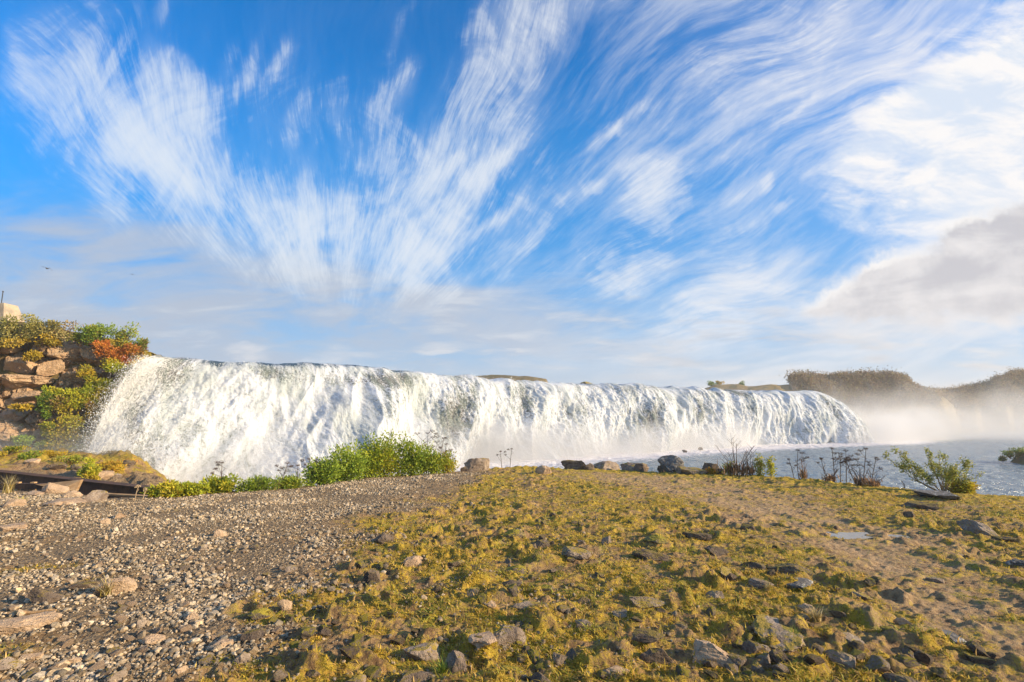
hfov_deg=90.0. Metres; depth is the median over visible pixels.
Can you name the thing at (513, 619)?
stone
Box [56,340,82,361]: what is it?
cliff boulder
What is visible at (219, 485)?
leafy plant
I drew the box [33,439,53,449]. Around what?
shrub
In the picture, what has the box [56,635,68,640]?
stone
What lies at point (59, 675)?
gravel
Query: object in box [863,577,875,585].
stone
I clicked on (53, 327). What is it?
shrub
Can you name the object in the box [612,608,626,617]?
rock
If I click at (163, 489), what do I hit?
leafy plant
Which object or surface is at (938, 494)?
rock
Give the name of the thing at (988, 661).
rock
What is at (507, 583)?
rock
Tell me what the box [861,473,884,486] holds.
bare stems
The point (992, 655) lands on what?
stone
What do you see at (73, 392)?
shrub
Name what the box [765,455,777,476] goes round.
leafy plant
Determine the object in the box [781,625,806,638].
grass tuft
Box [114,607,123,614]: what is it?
stone
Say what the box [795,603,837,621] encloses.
grass tuft
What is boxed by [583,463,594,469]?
boulder
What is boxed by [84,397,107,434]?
shrub
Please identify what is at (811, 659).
stone
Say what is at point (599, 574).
stone
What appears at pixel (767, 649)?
stone
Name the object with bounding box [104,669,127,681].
rock
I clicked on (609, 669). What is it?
rock
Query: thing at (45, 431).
shrub
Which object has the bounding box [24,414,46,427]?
cliff boulder
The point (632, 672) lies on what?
turf grass
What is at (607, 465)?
boulder
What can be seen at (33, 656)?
rock
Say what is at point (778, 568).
stone
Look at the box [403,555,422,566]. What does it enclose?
rock
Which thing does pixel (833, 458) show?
dry stalk
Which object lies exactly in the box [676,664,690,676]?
stone
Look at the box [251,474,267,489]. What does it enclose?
grass tuft
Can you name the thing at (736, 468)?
bare stems
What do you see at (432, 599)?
stone
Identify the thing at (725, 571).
rock
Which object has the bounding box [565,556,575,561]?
stone
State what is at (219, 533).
rock
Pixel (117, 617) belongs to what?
stone
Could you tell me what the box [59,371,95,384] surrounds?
cliff boulder
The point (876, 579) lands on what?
stone
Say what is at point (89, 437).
shrub
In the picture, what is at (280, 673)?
stone
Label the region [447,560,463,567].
rock
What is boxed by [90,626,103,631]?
stone
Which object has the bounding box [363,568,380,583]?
rock
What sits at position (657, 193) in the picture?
sky
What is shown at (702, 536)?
stone slab
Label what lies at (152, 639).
rock
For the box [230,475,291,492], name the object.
leafy plant
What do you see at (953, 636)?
rock
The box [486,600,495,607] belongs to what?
rock
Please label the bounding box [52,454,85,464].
leafy plant
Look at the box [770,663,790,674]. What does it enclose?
stone
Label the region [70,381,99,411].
shrub
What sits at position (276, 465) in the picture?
dry stalk
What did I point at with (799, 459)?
dry stalk
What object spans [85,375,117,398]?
shrub
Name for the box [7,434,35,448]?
shrub
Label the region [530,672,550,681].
rock
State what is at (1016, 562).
rock
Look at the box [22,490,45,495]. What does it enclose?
rock
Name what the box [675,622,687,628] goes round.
stone
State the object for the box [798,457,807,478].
bare stems
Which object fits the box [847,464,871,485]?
bare stems
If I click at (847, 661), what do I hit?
rock
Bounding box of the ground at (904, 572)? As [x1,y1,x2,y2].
[0,322,1023,681]
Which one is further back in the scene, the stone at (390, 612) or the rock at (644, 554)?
the rock at (644, 554)
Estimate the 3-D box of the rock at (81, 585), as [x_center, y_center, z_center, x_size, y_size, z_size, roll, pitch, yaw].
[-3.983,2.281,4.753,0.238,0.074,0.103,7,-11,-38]
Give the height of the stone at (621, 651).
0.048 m
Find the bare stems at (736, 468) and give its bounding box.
[716,437,755,475]
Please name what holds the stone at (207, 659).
on the ground at (904, 572)
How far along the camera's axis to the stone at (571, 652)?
3.41 m
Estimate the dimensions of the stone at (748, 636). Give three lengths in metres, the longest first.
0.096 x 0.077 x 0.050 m
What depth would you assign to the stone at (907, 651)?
3.47 m
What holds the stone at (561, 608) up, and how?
on the ground at (904, 572)
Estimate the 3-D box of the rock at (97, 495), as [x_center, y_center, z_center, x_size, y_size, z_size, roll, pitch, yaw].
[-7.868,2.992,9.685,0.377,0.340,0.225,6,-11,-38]
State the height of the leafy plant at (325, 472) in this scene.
0.892 m
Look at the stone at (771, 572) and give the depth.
5.19 m
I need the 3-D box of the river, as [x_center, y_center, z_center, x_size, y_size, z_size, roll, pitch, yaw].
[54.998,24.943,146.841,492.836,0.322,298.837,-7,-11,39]
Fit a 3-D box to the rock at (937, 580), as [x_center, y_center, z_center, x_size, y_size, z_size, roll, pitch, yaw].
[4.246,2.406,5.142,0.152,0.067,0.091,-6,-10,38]
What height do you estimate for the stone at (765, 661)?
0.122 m
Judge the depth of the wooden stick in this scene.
4.10 m
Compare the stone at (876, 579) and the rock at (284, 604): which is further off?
the stone at (876, 579)
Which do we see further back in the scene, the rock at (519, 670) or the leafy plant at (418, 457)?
the leafy plant at (418, 457)
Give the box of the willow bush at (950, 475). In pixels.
[882,446,984,491]
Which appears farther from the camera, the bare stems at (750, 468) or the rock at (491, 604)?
the bare stems at (750, 468)
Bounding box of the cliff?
[0,329,161,450]
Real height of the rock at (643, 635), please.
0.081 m
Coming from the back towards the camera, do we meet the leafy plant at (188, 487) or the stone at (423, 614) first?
the leafy plant at (188, 487)
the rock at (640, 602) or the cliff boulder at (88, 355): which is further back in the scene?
the cliff boulder at (88, 355)
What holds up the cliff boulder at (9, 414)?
on the cliff
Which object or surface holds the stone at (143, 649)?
on the ground at (904, 572)
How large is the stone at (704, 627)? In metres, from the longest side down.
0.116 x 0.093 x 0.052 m
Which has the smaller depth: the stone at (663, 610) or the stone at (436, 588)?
the stone at (663, 610)
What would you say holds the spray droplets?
on the waterfall
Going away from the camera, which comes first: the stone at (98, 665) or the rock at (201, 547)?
the stone at (98, 665)
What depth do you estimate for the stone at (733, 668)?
3.21 m
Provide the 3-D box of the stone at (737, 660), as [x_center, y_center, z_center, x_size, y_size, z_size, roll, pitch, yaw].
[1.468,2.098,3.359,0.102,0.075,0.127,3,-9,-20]
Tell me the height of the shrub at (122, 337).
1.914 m
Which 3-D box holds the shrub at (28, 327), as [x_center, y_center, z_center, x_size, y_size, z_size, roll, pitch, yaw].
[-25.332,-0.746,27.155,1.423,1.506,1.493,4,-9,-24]
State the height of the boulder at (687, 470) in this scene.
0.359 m
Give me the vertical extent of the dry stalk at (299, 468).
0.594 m
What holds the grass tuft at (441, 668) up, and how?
on the ground at (904, 572)
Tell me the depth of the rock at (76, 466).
16.58 m
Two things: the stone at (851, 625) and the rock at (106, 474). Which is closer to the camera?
the stone at (851, 625)
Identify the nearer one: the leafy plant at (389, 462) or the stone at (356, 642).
the stone at (356, 642)
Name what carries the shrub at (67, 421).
on the cliff
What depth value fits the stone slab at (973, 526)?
6.91 m
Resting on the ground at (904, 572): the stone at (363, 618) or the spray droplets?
the stone at (363, 618)
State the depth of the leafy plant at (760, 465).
14.03 m
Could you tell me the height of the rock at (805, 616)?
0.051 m
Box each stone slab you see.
[0,610,61,636]
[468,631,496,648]
[682,531,711,540]
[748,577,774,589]
[957,519,998,535]
[991,536,1016,541]
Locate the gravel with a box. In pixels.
[0,469,712,681]
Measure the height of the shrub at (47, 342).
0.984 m
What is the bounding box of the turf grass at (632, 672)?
[0,476,1023,681]
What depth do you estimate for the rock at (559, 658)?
3.31 m
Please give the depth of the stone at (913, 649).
3.48 m
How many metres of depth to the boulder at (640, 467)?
15.45 m
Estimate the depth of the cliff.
27.16 m
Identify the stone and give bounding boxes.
[5,605,16,610]
[20,667,39,679]
[25,663,36,669]
[45,663,58,670]
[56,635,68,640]
[58,663,66,667]
[59,639,73,647]
[87,660,104,670]
[90,613,99,617]
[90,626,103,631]
[98,668,111,675]
[105,646,119,654]
[109,649,123,656]
[112,623,121,627]
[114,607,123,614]
[114,615,127,620]
[117,604,127,610]
[117,618,125,623]
[121,664,130,670]
[123,635,134,641]
[125,601,137,606]
[135,630,146,636]
[138,645,147,653]
[152,626,162,633]
[164,593,173,599]
[178,601,189,607]
[178,624,192,631]
[180,564,189,570]
[198,654,212,665]
[222,582,229,587]
[266,616,277,623]
[270,626,280,633]
[270,667,288,681]
[285,614,294,620]
[289,640,299,648]
[297,640,309,651]
[301,626,315,639]
[318,625,328,630]
[331,619,338,624]
[339,646,359,659]
[347,639,361,648]
[352,633,363,642]
[356,560,365,568]
[359,614,367,621]
[364,665,380,680]
[373,562,382,568]
[375,546,382,551]
[387,608,395,615]
[390,637,403,644]
[411,628,419,633]
[419,612,426,617]
[427,598,436,603]
[431,585,441,592]
[442,620,449,625]
[467,588,478,596]
[478,593,486,602]
[507,584,517,596]
[510,616,518,623]
[515,621,523,627]
[515,641,522,645]
[517,653,525,662]
[520,645,529,653]
[521,624,532,631]
[527,574,535,579]
[527,648,539,664]
[533,662,545,672]
[535,602,548,607]
[556,564,563,570]
[557,604,569,612]
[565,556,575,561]
[565,647,576,660]
[577,583,584,589]
[594,572,604,576]
[596,670,607,678]
[615,648,628,654]
[655,608,665,612]
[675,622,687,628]
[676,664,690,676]
[695,621,707,629]
[702,660,717,667]
[704,670,719,679]
[705,606,716,616]
[723,663,738,674]
[726,573,736,580]
[729,653,746,667]
[732,639,742,648]
[741,640,764,653]
[741,670,754,678]
[743,633,753,640]
[752,661,764,672]
[757,653,772,662]
[760,644,770,652]
[760,654,770,668]
[767,569,775,575]
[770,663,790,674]
[775,566,781,573]
[803,654,824,664]
[809,644,823,650]
[812,643,822,653]
[830,611,846,617]
[848,623,858,629]
[848,640,863,650]
[850,649,866,660]
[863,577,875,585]
[865,655,890,672]
[870,576,879,584]
[879,626,894,630]
[899,656,919,666]
[902,647,913,657]
[904,644,922,652]
[914,650,932,666]
[929,667,948,679]
[965,641,990,657]
[986,652,996,659]
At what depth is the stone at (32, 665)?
3.26 m
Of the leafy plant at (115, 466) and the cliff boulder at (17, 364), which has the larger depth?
the cliff boulder at (17, 364)
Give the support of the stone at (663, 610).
on the ground at (904, 572)
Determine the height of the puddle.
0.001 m
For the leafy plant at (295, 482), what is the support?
on the ground at (904, 572)
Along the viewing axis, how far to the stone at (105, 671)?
3.14 m
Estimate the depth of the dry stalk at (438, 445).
14.81 m
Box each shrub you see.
[0,313,27,337]
[0,335,33,349]
[7,402,34,411]
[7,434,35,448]
[15,313,47,339]
[21,349,42,361]
[32,319,83,344]
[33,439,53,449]
[34,332,63,349]
[35,394,54,423]
[38,385,58,398]
[38,395,79,417]
[38,421,65,441]
[44,441,88,451]
[45,412,89,435]
[47,426,85,445]
[52,386,93,399]
[64,429,94,450]
[65,324,100,345]
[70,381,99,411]
[75,363,97,380]
[77,322,119,347]
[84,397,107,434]
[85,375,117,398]
[89,339,116,359]
[100,357,127,378]
[103,382,121,404]
[105,343,143,364]
[111,322,140,351]
[116,362,134,382]
[133,336,149,357]
[707,380,716,385]
[998,455,1007,461]
[1000,450,1021,458]
[1008,446,1023,455]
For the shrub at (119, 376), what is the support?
on the cliff
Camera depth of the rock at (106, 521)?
7.55 m
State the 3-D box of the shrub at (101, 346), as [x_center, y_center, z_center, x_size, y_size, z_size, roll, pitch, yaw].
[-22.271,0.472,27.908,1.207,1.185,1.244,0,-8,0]
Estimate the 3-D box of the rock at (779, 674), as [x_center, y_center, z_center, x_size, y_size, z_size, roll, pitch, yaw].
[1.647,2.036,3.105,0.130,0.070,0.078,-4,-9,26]
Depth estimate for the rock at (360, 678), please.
3.02 m
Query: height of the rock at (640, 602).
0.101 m
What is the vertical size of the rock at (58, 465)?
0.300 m
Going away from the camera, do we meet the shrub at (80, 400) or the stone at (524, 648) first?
the stone at (524, 648)
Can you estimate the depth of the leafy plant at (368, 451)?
13.71 m
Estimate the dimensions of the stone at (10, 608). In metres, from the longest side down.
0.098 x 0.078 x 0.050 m
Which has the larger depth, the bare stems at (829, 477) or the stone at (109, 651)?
the bare stems at (829, 477)
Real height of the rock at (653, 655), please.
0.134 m
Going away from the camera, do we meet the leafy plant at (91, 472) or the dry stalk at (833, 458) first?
the dry stalk at (833, 458)
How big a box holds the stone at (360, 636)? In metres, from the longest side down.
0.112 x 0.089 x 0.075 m
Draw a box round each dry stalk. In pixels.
[210,460,225,479]
[275,461,291,488]
[291,463,306,478]
[299,458,318,483]
[414,431,438,448]
[430,436,446,472]
[786,458,797,478]
[796,449,808,478]
[815,457,825,476]
[828,447,845,482]
[831,455,851,482]
[837,449,854,482]
[837,457,860,483]
[848,448,867,479]
[867,457,882,477]
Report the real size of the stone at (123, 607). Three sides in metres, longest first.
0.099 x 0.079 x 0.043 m
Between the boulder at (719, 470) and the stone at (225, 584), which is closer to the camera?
the stone at (225, 584)
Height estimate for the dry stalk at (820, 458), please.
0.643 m
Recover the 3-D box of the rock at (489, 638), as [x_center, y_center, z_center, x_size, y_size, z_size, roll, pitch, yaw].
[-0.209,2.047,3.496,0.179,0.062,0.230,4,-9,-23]
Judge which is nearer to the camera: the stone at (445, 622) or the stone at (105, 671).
the stone at (105, 671)
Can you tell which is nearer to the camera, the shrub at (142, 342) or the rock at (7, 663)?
the rock at (7, 663)
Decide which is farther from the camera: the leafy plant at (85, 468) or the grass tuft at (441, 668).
the leafy plant at (85, 468)
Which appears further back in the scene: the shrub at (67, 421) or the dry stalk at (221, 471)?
the shrub at (67, 421)
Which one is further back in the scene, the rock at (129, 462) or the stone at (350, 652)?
the rock at (129, 462)
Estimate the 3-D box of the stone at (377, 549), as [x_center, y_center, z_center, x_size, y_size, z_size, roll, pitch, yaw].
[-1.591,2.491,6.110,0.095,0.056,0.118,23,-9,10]
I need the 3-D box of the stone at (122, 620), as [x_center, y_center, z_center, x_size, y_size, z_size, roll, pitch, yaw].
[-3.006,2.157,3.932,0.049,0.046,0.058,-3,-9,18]
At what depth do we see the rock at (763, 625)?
3.67 m
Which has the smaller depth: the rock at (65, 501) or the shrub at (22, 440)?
the rock at (65, 501)
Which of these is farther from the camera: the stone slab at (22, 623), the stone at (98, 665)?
the stone slab at (22, 623)
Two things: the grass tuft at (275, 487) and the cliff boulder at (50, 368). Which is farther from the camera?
the cliff boulder at (50, 368)
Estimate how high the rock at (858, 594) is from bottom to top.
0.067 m
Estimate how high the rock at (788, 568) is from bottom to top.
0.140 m
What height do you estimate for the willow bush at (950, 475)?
1.050 m
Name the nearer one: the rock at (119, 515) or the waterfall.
the rock at (119, 515)
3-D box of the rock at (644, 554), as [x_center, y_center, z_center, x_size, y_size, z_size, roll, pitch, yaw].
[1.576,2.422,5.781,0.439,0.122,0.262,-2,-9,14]
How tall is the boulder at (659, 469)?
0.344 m
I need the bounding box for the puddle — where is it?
[826,532,909,538]
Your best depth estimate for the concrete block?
28.00 m
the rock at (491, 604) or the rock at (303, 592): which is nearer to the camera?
the rock at (491, 604)
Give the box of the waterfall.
[89,355,875,483]
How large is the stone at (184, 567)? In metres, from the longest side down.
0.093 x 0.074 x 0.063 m
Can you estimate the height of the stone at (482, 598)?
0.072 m
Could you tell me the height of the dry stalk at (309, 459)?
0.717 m
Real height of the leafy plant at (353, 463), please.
1.130 m
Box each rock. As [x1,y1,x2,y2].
[0,523,27,530]
[0,657,25,672]
[2,499,26,507]
[18,652,43,659]
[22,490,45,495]
[24,458,40,463]
[28,588,70,603]
[41,483,68,493]
[43,497,85,505]
[48,462,66,469]
[61,490,82,496]
[66,581,98,589]
[68,657,82,663]
[70,463,83,470]
[84,490,108,501]
[93,577,137,595]
[98,470,113,479]
[99,518,110,523]
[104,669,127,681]
[112,472,121,477]
[116,512,125,517]
[121,459,135,465]
[135,619,149,627]
[141,634,165,644]
[173,665,188,674]
[185,612,198,620]
[196,544,207,550]
[213,529,227,537]
[213,639,233,646]
[232,651,250,664]
[240,627,265,642]
[245,608,274,619]
[277,599,291,610]
[285,565,296,572]
[290,589,306,596]
[305,669,320,677]
[316,628,330,636]
[345,674,366,681]
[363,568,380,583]
[373,532,393,543]
[397,670,432,681]
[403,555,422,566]
[403,641,440,660]
[445,650,466,673]
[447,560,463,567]
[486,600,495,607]
[494,623,525,646]
[499,529,525,537]
[499,665,523,677]
[502,580,521,587]
[505,565,526,573]
[510,600,538,610]
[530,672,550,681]
[531,539,549,547]
[535,465,551,473]
[540,584,554,591]
[553,652,566,665]
[561,546,592,559]
[575,619,591,627]
[576,596,589,604]
[599,622,617,630]
[601,536,611,543]
[603,665,629,679]
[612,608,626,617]
[617,653,635,660]
[629,596,665,608]
[629,616,643,621]
[631,628,664,643]
[632,549,671,560]
[640,648,673,663]
[644,535,668,543]
[692,639,741,669]
[704,546,728,555]
[706,590,724,598]
[720,566,735,580]
[739,522,754,529]
[739,562,765,569]
[752,614,805,652]
[766,563,814,574]
[767,649,790,663]
[772,669,786,678]
[786,577,812,587]
[797,613,809,619]
[798,603,817,613]
[823,649,856,669]
[835,631,864,643]
[851,591,874,600]
[882,673,918,681]
[893,618,911,624]
[899,501,939,509]
[903,511,914,517]
[911,489,961,499]
[925,577,944,583]
[942,629,966,643]
[968,655,995,665]
[1005,559,1023,565]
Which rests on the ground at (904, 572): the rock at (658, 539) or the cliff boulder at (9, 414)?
the rock at (658, 539)
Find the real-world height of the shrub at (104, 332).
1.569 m
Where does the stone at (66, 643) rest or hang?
on the ground at (904, 572)
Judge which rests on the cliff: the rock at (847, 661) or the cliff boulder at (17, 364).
the cliff boulder at (17, 364)
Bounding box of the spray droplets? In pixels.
[73,354,874,482]
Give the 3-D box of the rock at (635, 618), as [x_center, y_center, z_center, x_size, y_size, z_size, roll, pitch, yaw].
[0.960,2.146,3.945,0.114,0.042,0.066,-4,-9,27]
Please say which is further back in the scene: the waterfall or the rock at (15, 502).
the waterfall
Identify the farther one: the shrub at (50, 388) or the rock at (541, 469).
the shrub at (50, 388)
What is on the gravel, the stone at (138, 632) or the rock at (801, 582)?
the stone at (138, 632)
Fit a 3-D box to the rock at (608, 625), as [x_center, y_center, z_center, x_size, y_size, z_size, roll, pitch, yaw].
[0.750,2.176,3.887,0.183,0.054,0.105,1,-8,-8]
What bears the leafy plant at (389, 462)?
on the ground at (904, 572)
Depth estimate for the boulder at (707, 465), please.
14.66 m
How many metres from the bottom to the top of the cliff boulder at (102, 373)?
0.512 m
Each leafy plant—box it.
[0,445,30,455]
[14,449,44,459]
[36,450,69,457]
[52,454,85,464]
[75,456,102,477]
[81,465,101,479]
[99,459,126,472]
[139,479,182,497]
[169,480,213,496]
[202,472,240,493]
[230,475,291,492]
[269,472,315,488]
[301,454,348,485]
[309,442,373,481]
[339,431,390,477]
[364,429,419,477]
[390,435,440,475]
[414,443,456,474]
[438,449,460,472]
[704,467,718,474]
[721,460,735,474]
[753,453,766,476]
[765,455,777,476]
[943,478,980,493]
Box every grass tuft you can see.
[0,472,20,492]
[91,573,128,596]
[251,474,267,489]
[271,477,279,489]
[426,651,466,673]
[760,580,771,590]
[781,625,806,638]
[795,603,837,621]
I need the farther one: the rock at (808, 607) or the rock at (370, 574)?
the rock at (370, 574)
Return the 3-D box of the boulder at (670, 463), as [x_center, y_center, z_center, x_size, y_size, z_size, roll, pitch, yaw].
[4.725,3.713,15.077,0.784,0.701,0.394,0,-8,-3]
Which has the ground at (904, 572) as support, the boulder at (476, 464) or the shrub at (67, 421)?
the boulder at (476, 464)
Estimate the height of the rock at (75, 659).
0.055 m
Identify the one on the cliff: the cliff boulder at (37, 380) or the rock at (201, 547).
the cliff boulder at (37, 380)
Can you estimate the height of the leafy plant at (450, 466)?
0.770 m
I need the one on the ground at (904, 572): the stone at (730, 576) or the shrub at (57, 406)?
the stone at (730, 576)
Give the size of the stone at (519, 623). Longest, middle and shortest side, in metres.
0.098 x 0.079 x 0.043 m
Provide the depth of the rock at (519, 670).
3.20 m
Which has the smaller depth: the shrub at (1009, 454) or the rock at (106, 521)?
the rock at (106, 521)
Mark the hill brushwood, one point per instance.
(844, 389)
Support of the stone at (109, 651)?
on the ground at (904, 572)
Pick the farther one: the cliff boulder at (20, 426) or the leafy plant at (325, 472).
the cliff boulder at (20, 426)
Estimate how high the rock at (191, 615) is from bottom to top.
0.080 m
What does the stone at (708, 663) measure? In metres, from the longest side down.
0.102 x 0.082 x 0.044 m
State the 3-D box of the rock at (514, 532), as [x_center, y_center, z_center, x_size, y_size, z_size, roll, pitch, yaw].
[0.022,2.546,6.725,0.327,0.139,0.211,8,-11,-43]
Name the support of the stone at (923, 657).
on the ground at (904, 572)
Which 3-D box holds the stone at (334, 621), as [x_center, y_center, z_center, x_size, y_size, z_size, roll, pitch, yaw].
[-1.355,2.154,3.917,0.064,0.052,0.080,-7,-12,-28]
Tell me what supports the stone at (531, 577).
on the ground at (904, 572)
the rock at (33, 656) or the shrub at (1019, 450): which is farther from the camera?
the shrub at (1019, 450)
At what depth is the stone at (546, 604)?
4.12 m
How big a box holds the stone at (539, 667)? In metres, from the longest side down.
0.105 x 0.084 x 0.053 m
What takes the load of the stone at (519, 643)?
on the ground at (904, 572)
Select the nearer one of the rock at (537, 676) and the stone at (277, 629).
the rock at (537, 676)
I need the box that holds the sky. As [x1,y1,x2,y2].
[0,0,1023,388]
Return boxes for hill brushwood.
[779,365,1023,426]
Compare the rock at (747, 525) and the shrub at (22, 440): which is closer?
the rock at (747, 525)
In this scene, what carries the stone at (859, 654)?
on the ground at (904, 572)
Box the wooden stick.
[7,609,56,614]
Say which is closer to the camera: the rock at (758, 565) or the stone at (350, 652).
the stone at (350, 652)
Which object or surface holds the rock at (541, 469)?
on the ground at (904, 572)
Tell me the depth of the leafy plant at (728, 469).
14.38 m
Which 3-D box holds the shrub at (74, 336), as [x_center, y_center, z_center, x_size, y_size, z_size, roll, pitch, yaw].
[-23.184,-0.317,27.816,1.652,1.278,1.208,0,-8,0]
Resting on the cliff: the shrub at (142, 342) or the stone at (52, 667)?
the shrub at (142, 342)
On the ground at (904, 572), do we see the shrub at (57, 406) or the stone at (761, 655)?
the stone at (761, 655)
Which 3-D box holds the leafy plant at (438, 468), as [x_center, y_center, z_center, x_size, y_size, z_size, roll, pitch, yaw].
[-2.249,3.435,14.760,1.324,1.025,0.998,0,-8,0]
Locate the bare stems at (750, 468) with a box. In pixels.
[743,450,756,475]
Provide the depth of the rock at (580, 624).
3.88 m
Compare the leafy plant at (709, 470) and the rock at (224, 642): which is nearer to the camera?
the rock at (224, 642)
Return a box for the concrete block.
[0,303,24,323]
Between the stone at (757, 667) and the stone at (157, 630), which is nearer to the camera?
the stone at (757, 667)
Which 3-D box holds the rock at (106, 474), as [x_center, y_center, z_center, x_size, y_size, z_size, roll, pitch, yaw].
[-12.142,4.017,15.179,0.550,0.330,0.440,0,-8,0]
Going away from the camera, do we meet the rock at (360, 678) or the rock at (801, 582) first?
the rock at (360, 678)
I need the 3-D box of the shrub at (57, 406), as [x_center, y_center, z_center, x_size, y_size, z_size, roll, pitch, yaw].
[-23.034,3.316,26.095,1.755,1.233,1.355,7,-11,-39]
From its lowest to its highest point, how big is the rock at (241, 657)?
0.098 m
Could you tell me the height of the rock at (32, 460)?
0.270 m
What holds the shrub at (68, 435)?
on the cliff
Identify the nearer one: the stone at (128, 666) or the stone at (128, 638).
the stone at (128, 666)
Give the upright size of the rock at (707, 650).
0.194 m
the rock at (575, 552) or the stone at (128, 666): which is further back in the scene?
the rock at (575, 552)
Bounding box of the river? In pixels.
[195,431,1023,495]
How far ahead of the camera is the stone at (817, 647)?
3.35 m
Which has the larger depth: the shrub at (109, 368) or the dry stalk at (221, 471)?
the shrub at (109, 368)
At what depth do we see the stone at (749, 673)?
3.14 m
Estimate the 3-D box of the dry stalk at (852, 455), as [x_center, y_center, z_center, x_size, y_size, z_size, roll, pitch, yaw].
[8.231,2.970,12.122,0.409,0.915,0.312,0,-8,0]
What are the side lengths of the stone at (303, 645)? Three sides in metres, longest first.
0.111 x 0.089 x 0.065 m
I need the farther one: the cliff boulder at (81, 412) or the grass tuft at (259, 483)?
the cliff boulder at (81, 412)
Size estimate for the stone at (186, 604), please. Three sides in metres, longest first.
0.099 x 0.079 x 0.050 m
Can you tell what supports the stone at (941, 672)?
on the ground at (904, 572)
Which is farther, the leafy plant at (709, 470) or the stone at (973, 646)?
the leafy plant at (709, 470)
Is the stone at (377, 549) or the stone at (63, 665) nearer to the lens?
the stone at (63, 665)
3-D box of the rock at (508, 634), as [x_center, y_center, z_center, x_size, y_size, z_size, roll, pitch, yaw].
[-0.034,2.134,3.673,0.277,0.197,0.165,0,-8,-1]
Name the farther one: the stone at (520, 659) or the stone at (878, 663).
the stone at (520, 659)
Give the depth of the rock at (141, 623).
3.88 m
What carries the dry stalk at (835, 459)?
on the ground at (904, 572)
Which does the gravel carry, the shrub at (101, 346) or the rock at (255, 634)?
the rock at (255, 634)
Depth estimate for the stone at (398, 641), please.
3.66 m
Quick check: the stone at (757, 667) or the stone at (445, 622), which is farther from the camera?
the stone at (445, 622)
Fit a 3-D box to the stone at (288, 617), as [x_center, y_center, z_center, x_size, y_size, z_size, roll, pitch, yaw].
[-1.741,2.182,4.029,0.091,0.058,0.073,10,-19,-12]
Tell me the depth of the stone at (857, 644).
3.51 m
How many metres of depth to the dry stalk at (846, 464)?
12.42 m
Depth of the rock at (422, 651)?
3.44 m
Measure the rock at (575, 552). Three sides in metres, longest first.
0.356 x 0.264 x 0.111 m
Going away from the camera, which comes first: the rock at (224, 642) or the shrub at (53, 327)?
the rock at (224, 642)
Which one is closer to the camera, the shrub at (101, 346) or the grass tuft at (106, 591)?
the grass tuft at (106, 591)
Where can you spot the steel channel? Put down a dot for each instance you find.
(27, 481)
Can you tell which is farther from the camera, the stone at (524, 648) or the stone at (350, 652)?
the stone at (524, 648)
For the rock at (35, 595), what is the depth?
4.37 m
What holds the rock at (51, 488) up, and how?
on the ground at (904, 572)
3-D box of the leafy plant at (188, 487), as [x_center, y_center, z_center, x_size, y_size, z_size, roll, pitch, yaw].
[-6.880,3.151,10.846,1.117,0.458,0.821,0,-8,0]
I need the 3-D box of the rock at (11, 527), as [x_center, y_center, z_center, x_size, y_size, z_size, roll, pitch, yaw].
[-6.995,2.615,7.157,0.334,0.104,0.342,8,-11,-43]
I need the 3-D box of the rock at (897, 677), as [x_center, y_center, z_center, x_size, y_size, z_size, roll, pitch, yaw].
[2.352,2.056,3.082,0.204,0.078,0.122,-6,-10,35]
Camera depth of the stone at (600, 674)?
3.17 m
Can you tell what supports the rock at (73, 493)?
on the ground at (904, 572)
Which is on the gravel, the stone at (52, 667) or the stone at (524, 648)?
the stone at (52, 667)
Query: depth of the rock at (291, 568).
5.25 m
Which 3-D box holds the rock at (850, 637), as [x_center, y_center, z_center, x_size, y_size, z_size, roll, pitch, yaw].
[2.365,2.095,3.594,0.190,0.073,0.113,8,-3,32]
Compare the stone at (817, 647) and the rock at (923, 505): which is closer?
the stone at (817, 647)
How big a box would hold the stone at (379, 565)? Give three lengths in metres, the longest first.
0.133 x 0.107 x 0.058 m
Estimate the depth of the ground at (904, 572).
5.53 m
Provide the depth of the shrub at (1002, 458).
38.05 m
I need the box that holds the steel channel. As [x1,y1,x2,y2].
[0,470,153,497]
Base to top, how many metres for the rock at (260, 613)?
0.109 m
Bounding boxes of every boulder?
[0,406,33,421]
[1,347,21,353]
[1,374,45,388]
[3,356,37,373]
[10,390,41,402]
[11,423,25,430]
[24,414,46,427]
[31,375,54,384]
[36,360,64,375]
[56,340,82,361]
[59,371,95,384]
[72,408,85,414]
[79,349,100,363]
[96,369,106,377]
[464,458,489,471]
[561,460,585,469]
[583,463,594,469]
[593,461,619,469]
[620,462,648,471]
[633,464,644,471]
[657,465,664,471]
[658,455,684,472]
[675,466,707,474]
[702,462,718,471]
[716,468,723,473]
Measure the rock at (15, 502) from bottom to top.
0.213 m
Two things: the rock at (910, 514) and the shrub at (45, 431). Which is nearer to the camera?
the rock at (910, 514)
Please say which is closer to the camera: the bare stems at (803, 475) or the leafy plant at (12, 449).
the bare stems at (803, 475)
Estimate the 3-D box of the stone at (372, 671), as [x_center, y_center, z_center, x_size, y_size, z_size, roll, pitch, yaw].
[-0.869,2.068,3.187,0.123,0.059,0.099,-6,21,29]
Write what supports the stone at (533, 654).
on the ground at (904, 572)
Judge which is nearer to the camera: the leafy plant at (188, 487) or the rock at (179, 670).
the rock at (179, 670)
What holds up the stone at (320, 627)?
on the ground at (904, 572)
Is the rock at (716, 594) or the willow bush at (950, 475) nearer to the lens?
the rock at (716, 594)
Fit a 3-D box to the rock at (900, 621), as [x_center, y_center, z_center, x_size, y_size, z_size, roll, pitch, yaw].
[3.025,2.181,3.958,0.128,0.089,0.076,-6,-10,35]
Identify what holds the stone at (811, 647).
on the ground at (904, 572)
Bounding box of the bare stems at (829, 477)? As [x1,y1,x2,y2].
[821,466,842,481]
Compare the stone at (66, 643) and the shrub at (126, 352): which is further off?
the shrub at (126, 352)
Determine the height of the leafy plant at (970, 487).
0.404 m

